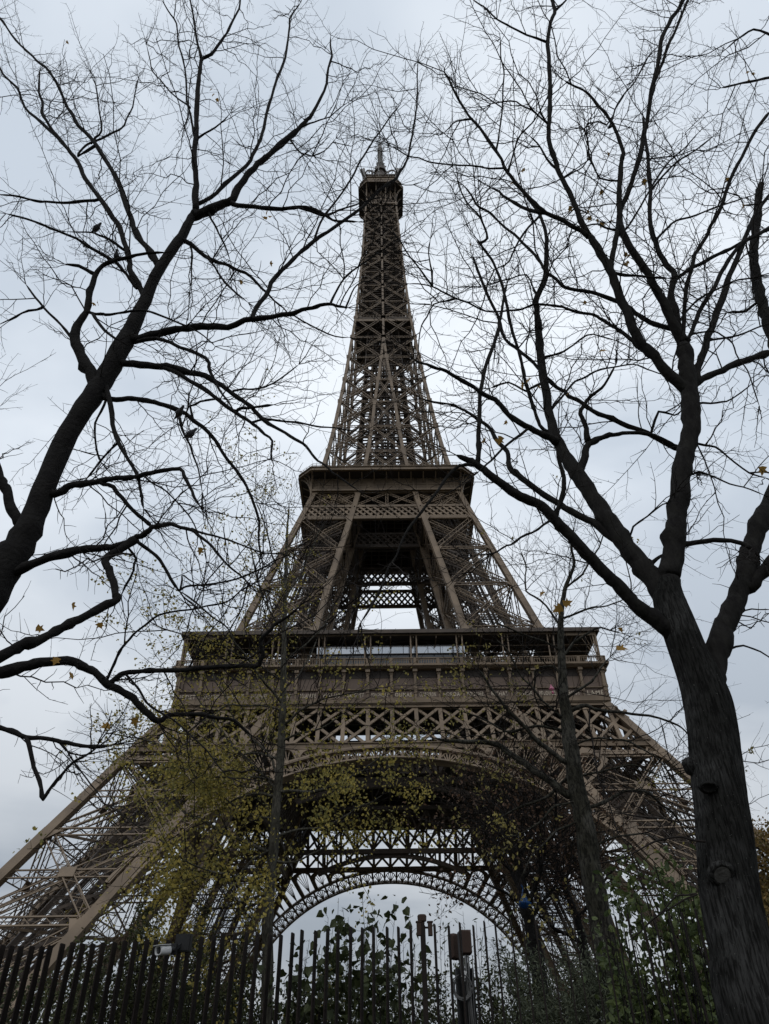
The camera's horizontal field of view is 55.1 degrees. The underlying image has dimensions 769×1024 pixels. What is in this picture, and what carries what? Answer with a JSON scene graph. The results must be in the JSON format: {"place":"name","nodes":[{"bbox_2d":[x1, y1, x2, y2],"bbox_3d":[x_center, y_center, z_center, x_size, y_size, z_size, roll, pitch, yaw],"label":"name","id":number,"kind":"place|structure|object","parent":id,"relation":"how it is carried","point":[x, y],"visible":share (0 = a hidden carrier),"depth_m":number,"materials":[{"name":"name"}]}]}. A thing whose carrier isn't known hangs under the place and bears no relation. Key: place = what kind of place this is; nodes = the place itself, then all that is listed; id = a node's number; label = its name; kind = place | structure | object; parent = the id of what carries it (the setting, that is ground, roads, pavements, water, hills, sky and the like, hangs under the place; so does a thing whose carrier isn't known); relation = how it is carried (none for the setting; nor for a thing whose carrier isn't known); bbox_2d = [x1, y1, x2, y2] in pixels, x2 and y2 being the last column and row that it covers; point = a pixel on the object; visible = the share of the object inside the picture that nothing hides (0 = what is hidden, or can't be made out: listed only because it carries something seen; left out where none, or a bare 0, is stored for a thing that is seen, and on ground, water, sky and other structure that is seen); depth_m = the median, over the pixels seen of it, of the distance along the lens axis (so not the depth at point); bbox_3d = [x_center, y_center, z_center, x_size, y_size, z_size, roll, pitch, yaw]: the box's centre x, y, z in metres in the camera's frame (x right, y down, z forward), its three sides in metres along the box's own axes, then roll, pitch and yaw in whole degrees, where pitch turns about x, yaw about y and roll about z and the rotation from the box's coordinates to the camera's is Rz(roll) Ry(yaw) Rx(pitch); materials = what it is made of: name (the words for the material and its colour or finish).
{"place":"outdoors","nodes":[
{"label":"outdoors","id":0,"kind":"place"},
{"bbox_2d":[0,121,768,1023],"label":"lattice tower","id":1,"kind":"structure","parent":0,"point":[82,907],"depth_m":140.05,"materials":[{"name":"metal"}]},
{"bbox_2d":[0,0,768,1023],"label":"sky","id":2,"kind":"structure","parent":0,"point":[48,599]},
{"label":"ground","id":3,"kind":"structure","parent":0,"visible":0},
{"bbox_2d":[0,952,158,1023],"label":"hedge","id":4,"kind":"object","parent":3,"relation":"on","point":[44,998],"visible":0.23,"depth_m":13.01,"materials":[{"name":"green plant"}]},
{"bbox_2d":[49,891,262,1023],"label":"fine leaved shrub","id":5,"kind":"object","parent":3,"relation":"on","point":[153,996],"visible":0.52,"depth_m":11.22,"materials":[{"name":"green plant"}]},
{"bbox_2d":[118,955,342,1023],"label":"hedge","id":6,"kind":"object","parent":3,"relation":"on","point":[257,1006],"visible":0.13,"depth_m":12.72,"materials":[{"name":"green plant"}]},
{"bbox_2d":[12,363,464,1023],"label":"ginkgo tree","id":7,"kind":"object","parent":3,"relation":"on","point":[212,793],"visible":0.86,"depth_m":12.89,"materials":[{"name":"green plant"}]},
{"bbox_2d":[0,0,485,832],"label":"bare tree","id":8,"kind":"object","parent":3,"relation":"on","point":[20,542],"visible":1,"depth_m":11.24,"materials":[{"name":"black plant"}]},
{"bbox_2d":[90,222,101,232],"bbox_3d":[-5.322,-5.238,13.600,0.289,0.154,0.116,-26,-45,28],"label":"pigeon","id":9,"kind":"object","parent":8,"relation":"on","point":[95,229],"visible":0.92,"depth_m":13.58,"materials":[{"name":"grey"}]},
{"bbox_2d":[113,248,119,262],"bbox_3d":[-4.732,-4.507,13.016,0.114,0.143,0.264,-1,-38,0],"label":"pigeon","id":10,"kind":"object","parent":8,"relation":"on","point":[116,254],"visible":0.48,"depth_m":12.97,"materials":[{"name":"grey"}]},
{"bbox_2d":[173,405,184,419],"bbox_3d":[-2.943,-1.422,10.567,0.107,0.143,0.268,31,-48,-34],"label":"pigeon","id":11,"kind":"object","parent":8,"relation":"attached to","point":[178,412],"visible":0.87,"depth_m":10.54,"materials":[{"name":"grey"}]},
{"bbox_2d":[182,428,197,438],"bbox_3d":[-2.701,-1.086,10.238,0.257,0.137,0.103,-21,-43,24],"label":"pigeon","id":12,"kind":"object","parent":8,"relation":"on","point":[190,433],"visible":1,"depth_m":10.21,"materials":[{"name":"grey"}]},
{"bbox_2d":[257,890,431,1023],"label":"climbing shrub","id":13,"kind":"object","parent":3,"relation":"on","point":[339,923],"visible":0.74,"depth_m":10.01,"materials":[{"name":"green plant"}]},
{"bbox_2d":[0,908,708,1023],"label":"slat fence","id":14,"kind":"object","parent":3,"relation":"on","point":[21,990],"visible":0.93,"depth_m":9.26,"materials":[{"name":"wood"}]},
{"bbox_2d":[154,934,192,955],"bbox_3d":[-2.678,5.483,9.342,0.223,0.286,0.593,-15,-41,18],"label":"security camera","id":15,"kind":"object","parent":14,"relation":"attached to","point":[182,943],"visible":1,"depth_m":9.42,"materials":[{"name":"white plastic"}]},
{"bbox_2d":[416,914,432,1023],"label":"detector post","id":16,"kind":"object","parent":3,"relation":"on","point":[420,923],"visible":1,"depth_m":8.65,"materials":[{"name":"metal"}]},
{"bbox_2d":[316,948,538,1023],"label":"hedge","id":17,"kind":"object","parent":3,"relation":"on","point":[432,1001],"visible":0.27,"depth_m":13.57,"materials":[{"name":"green plant"}]},
{"bbox_2d":[448,930,477,1023],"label":"antenna pole","id":18,"kind":"object","parent":3,"relation":"on","point":[469,980],"visible":0.82,"depth_m":9.54,"materials":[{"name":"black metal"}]},
{"bbox_2d":[427,900,528,1023],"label":"twiggy shrub","id":19,"kind":"object","parent":3,"relation":"on","point":[499,999],"visible":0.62,"depth_m":10.60,"materials":[{"name":"green plant"}]},
{"bbox_2d":[272,0,768,1023],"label":"bare tree","id":20,"kind":"object","parent":3,"relation":"on","point":[736,924],"visible":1,"depth_m":10.50,"materials":[{"name":"black plant"}]},
{"bbox_2d":[394,701,655,1022],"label":"deciduous tree","id":21,"kind":"object","parent":3,"relation":"on","point":[527,916],"visible":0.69,"depth_m":16.63,"materials":[{"name":"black plant"}]},
{"bbox_2d":[517,884,530,908],"bbox_3d":[2.944,8.172,15.677,0.291,0.463,0.198,15,-41,-19],"label":"plastic bag","id":22,"kind":"object","parent":21,"relation":"hanging from","point":[522,905],"visible":0.63,"depth_m":15.54,"materials":[{"name":"blue plastic"}]},
{"bbox_2d":[359,438,768,1023],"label":"deciduous tree","id":23,"kind":"object","parent":3,"relation":"on","point":[588,844],"visible":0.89,"depth_m":14.71,"materials":[{"name":"twig bark"},{"name":"dark grey-black bark"},{"name":"yellow leaf"}]},
{"bbox_2d":[474,771,676,995],"bbox_3d":[4.509,9.726,17.030,5.512,8.910,5.102,-24,-44,26],"label":"deciduous tree","id":24,"kind":"object","parent":3,"relation":"on","point":[578,923],"visible":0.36,"depth_m":17.77,"materials":[{"name":"green plant"}]},
{"bbox_2d":[490,927,660,1023],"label":"sage shrub","id":25,"kind":"object","parent":3,"relation":"on","point":[591,986],"visible":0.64,"depth_m":11.41,"materials":[{"name":"green plant"}]},
{"bbox_2d":[499,958,702,1023],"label":"hedge","id":26,"kind":"object","parent":3,"relation":"on","point":[540,995],"visible":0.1,"depth_m":12.94,"materials":[{"name":"green plant"}]},
{"bbox_2d":[583,844,717,1023],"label":"broadleaf shrub","id":27,"kind":"object","parent":3,"relation":"on","point":[631,907],"visible":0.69,"depth_m":10.68,"materials":[{"name":"green plant"}]},
{"bbox_2d":[610,861,715,1023],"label":"cane clump","id":28,"kind":"object","parent":3,"relation":"on","point":[696,986],"visible":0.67,"depth_m":9.32,"materials":[{"name":"black plant"}]},
{"bbox_2d":[705,807,768,939],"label":"autumn tree","id":29,"kind":"object","parent":3,"relation":"on","point":[764,882],"visible":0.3,"depth_m":32.62,"materials":[{"name":"black plant"}]}
]}

